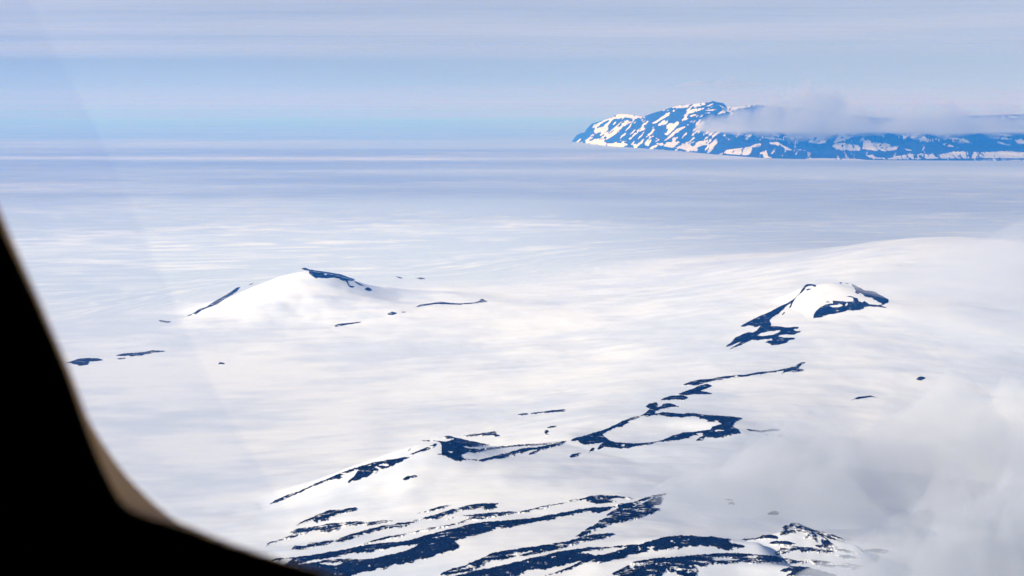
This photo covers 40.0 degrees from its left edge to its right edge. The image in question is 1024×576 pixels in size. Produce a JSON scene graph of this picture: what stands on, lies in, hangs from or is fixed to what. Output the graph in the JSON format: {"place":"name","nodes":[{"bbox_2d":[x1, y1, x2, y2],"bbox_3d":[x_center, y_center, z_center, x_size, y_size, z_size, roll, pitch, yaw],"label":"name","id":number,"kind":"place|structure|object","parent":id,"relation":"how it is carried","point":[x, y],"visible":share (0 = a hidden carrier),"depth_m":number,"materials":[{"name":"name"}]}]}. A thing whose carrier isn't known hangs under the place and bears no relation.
{"place":"outdoors","nodes":[
{"label":"outdoors","id":0,"kind":"place"},
{"bbox_2d":[0,224,328,575],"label":"cabin wall","id":1,"kind":"structure","parent":0,"point":[64,511],"depth_m":0.31,"materials":[{"name":"black plastic"}]},
{"bbox_2d":[0,212,332,575],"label":"window frame","id":2,"kind":"structure","parent":1,"relation":"attached to","point":[130,495],"depth_m":0.32,"materials":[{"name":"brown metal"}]},
{"bbox_2d":[0,117,1023,575],"bbox_3d":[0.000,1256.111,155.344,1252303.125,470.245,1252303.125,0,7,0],"label":"snowfield","id":3,"kind":"structure","parent":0,"point":[644,277],"depth_m":9518.06,"materials":[{"name":"white snow"}]},
{"bbox_2d":[67,358,101,365],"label":"rock outcrop","id":4,"kind":"object","parent":3,"relation":"on","point":[81,361],"visible":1,"depth_m":8543.52,"materials":[{"name":"blue stone"}]},
{"bbox_2d":[115,350,163,359],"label":"rock outcrop","id":5,"kind":"object","parent":3,"relation":"on","point":[138,353],"visible":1,"depth_m":8776.11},
{"bbox_2d":[51,268,540,334],"bbox_3d":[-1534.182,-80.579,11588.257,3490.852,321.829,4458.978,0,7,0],"label":"snow hill","id":6,"kind":"structure","parent":3,"relation":"on","point":[308,298],"depth_m":10073.84,"materials":[{"name":"white snow"}]},
{"bbox_2d":[333,322,359,326],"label":"rock outcrop","id":7,"kind":"object","parent":6,"relation":"on","point":[341,324],"visible":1,"depth_m":9561.01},
{"bbox_2d":[416,299,487,306],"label":"rock outcrop","id":8,"kind":"object","parent":6,"relation":"on","point":[482,301],"visible":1,"depth_m":10213.30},
{"bbox_2d":[169,434,658,550],"bbox_3d":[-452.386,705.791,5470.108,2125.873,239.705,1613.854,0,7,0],"label":"snow ridge","id":9,"kind":"structure","parent":3,"relation":"on","point":[455,473],"depth_m":5150.13,"materials":[{"name":"white snow"}]},
{"bbox_2d":[293,507,356,525],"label":"rock outcrop","id":10,"kind":"object","parent":9,"relation":"on","point":[324,516],"visible":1,"depth_m":4974.55,"materials":[{"name":"stone"}]},
{"bbox_2d":[264,520,391,545],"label":"rock outcrop","id":11,"kind":"object","parent":9,"relation":"on","point":[323,529],"visible":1,"depth_m":4845.53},
{"bbox_2d":[292,503,497,549],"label":"rock outcrop","id":12,"kind":"object","parent":9,"relation":"on","point":[489,506],"visible":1,"depth_m":4760.27,"materials":[{"name":"stone"}]},
{"bbox_2d":[403,475,416,479],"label":"rock outcrop","id":13,"kind":"object","parent":9,"relation":"on","point":[408,477],"visible":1,"depth_m":5179.19,"materials":[{"name":"blue stone"}]},
{"bbox_2d":[417,504,450,513],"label":"rock outcrop","id":14,"kind":"object","parent":9,"relation":"on","point":[438,508],"visible":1,"depth_m":4882.17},
{"bbox_2d":[356,504,550,546],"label":"rock outcrop","id":15,"kind":"object","parent":9,"relation":"on","point":[477,517],"visible":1,"depth_m":4749.59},
{"bbox_2d":[485,443,550,449],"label":"rock outcrop","id":16,"kind":"object","parent":9,"relation":"on","point":[490,448],"visible":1,"depth_m":5645.63,"materials":[{"name":"stone"}]},
{"bbox_2d":[480,441,565,461],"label":"rock outcrop","id":17,"kind":"object","parent":9,"relation":"on","point":[505,455],"visible":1,"depth_m":5524.27,"materials":[{"name":"stone"}]},
{"bbox_2d":[538,495,632,509],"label":"rock outcrop","id":18,"kind":"object","parent":9,"relation":"on","point":[598,499],"visible":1,"depth_m":4902.46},
{"bbox_2d":[277,506,614,575],"bbox_3d":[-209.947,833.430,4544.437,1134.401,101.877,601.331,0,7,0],"label":"rock outcrop","id":19,"kind":"object","parent":3,"relation":"on","point":[428,546],"visible":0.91,"depth_m":4486.10,"materials":[{"name":"blue stone"}]},
{"bbox_2d":[464,431,499,436],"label":"rock outcrop","id":20,"kind":"object","parent":3,"relation":"on","point":[489,433],"visible":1,"depth_m":6214.61,"materials":[{"name":"stone"}]},
{"bbox_2d":[441,533,613,575],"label":"rock outcrop","id":21,"kind":"object","parent":3,"relation":"on","point":[476,564],"visible":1,"depth_m":4314.58,"materials":[{"name":"stone"}]},
{"bbox_2d":[518,409,565,415],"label":"rock outcrop","id":22,"kind":"object","parent":3,"relation":"on","point":[560,410],"visible":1,"depth_m":6647.26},
{"bbox_2d":[577,493,665,536],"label":"rock outcrop","id":23,"kind":"object","parent":3,"relation":"on","point":[628,512],"visible":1,"depth_m":4755.89,"materials":[{"name":"blue stone"}]},
{"bbox_2d":[486,408,820,471],"bbox_3d":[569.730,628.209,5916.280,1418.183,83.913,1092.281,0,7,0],"label":"crater","id":24,"kind":"structure","parent":3,"relation":"on","point":[714,439],"depth_m":5841.30},
{"bbox_2d":[544,426,556,435],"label":"rock outcrop","id":25,"kind":"object","parent":24,"relation":"on","point":[546,431],"visible":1,"depth_m":6071.42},
{"bbox_2d":[746,429,781,436],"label":"rock outcrop","id":26,"kind":"object","parent":24,"relation":"on","point":[772,430],"visible":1,"depth_m":5986.38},
{"bbox_2d":[646,402,678,412],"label":"rock outcrop","id":27,"kind":"object","parent":3,"relation":"on","point":[652,406],"visible":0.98,"depth_m":6474.01,"materials":[{"name":"blue stone"}]},
{"bbox_2d":[661,395,687,399],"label":"rock outcrop","id":28,"kind":"object","parent":3,"relation":"on","point":[678,397],"visible":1,"depth_m":6700.87,"materials":[{"name":"blue stone"}]},
{"bbox_2d":[560,532,806,575],"bbox_3d":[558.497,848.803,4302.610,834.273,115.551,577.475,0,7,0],"label":"snow slope","id":29,"kind":"structure","parent":3,"relation":"on","point":[609,568],"depth_m":4279.78,"materials":[{"name":"white snow"}]},
{"bbox_2d":[455,534,777,575],"bbox_3d":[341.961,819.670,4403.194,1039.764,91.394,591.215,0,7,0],"label":"rock outcrop","id":30,"kind":"object","parent":29,"relation":"on","point":[517,568],"visible":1,"depth_m":4283.19,"materials":[{"name":"stone"}]},
{"bbox_2d":[612,553,797,575],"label":"rock outcrop","id":31,"kind":"object","parent":29,"relation":"on","point":[679,566],"visible":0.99,"depth_m":4170.49,"materials":[{"name":"blue stone"}]},
{"bbox_2d":[780,566,835,575],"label":"snow","id":32,"kind":"structure","parent":29,"relation":"on","point":[798,570],"depth_m":4335.01,"materials":[{"name":"white snow"}]},
{"bbox_2d":[679,384,711,394],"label":"rock outcrop","id":33,"kind":"object","parent":3,"relation":"on","point":[697,389],"visible":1,"depth_m":6855.76,"materials":[{"name":"blue stone"}]},
{"bbox_2d":[682,362,804,385],"bbox_3d":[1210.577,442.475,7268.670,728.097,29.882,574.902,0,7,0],"label":"rock outcrop","id":34,"kind":"object","parent":3,"relation":"on","point":[796,368],"visible":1,"depth_m":7162.26,"materials":[{"name":"stone"}]},
{"bbox_2d":[768,511,779,514],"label":"rock outcrop","id":35,"kind":"object","parent":3,"relation":"on","point":[773,513],"visible":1,"depth_m":4965.94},
{"bbox_2d":[572,101,1023,160],"bbox_3d":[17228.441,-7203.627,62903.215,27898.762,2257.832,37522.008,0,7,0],"label":"mountain","id":36,"kind":"structure","parent":3,"relation":"on","point":[719,128],"depth_m":52522.23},
{"bbox_2d":[746,523,898,575],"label":"snow mound","id":37,"kind":"object","parent":3,"relation":"on","point":[798,536],"visible":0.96,"depth_m":4429.35,"materials":[{"name":"white snow"}]},
{"bbox_2d":[769,541,833,555],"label":"snow","id":38,"kind":"structure","parent":37,"relation":"on","point":[788,546],"depth_m":4426.94,"materials":[{"name":"white snow"}]},
{"bbox_2d":[784,558,861,569],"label":"snow","id":39,"kind":"structure","parent":37,"relation":"on","point":[831,564],"depth_m":4382.27,"materials":[{"name":"white snow"}]},
{"bbox_2d":[832,555,861,559],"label":"rock outcrop","id":40,"kind":"object","parent":37,"relation":"on","point":[848,557],"visible":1,"depth_m":4414.55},
{"bbox_2d":[860,548,889,553],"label":"rock outcrop","id":41,"kind":"object","parent":37,"relation":"on","point":[875,551],"visible":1,"depth_m":4688.55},
{"bbox_2d":[726,282,999,349],"bbox_3d":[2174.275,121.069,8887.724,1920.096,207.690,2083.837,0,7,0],"label":"snow hill","id":42,"kind":"structure","parent":3,"relation":"on","point":[826,302],"depth_m":8862.11,"materials":[{"name":"white snow"}]},
{"bbox_2d":[853,395,876,399],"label":"rock outcrop","id":43,"kind":"object","parent":3,"relation":"on","point":[864,397],"visible":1,"depth_m":6774.32,"materials":[{"name":"stone"}]},
{"bbox_2d":[0,0,1023,38],"bbox_3d":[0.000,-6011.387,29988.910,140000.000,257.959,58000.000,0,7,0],"label":"cloud","id":44,"kind":"structure","parent":0,"point":[643,31],"depth_m":37387.64,"materials":[{"name":"white"}]},
{"bbox_2d":[0,0,1023,117],"label":"sky","id":45,"kind":"structure","parent":0,"point":[914,71],"materials":[{"name":"blue"}]},
{"bbox_2d":[624,105,655,106],"bbox_3d":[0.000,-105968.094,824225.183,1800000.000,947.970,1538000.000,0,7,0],"label":"cloud","id":46,"kind":"structure","parent":0,"point":[640,105],"depth_m":711281.75,"materials":[{"name":"white"}]}
]}

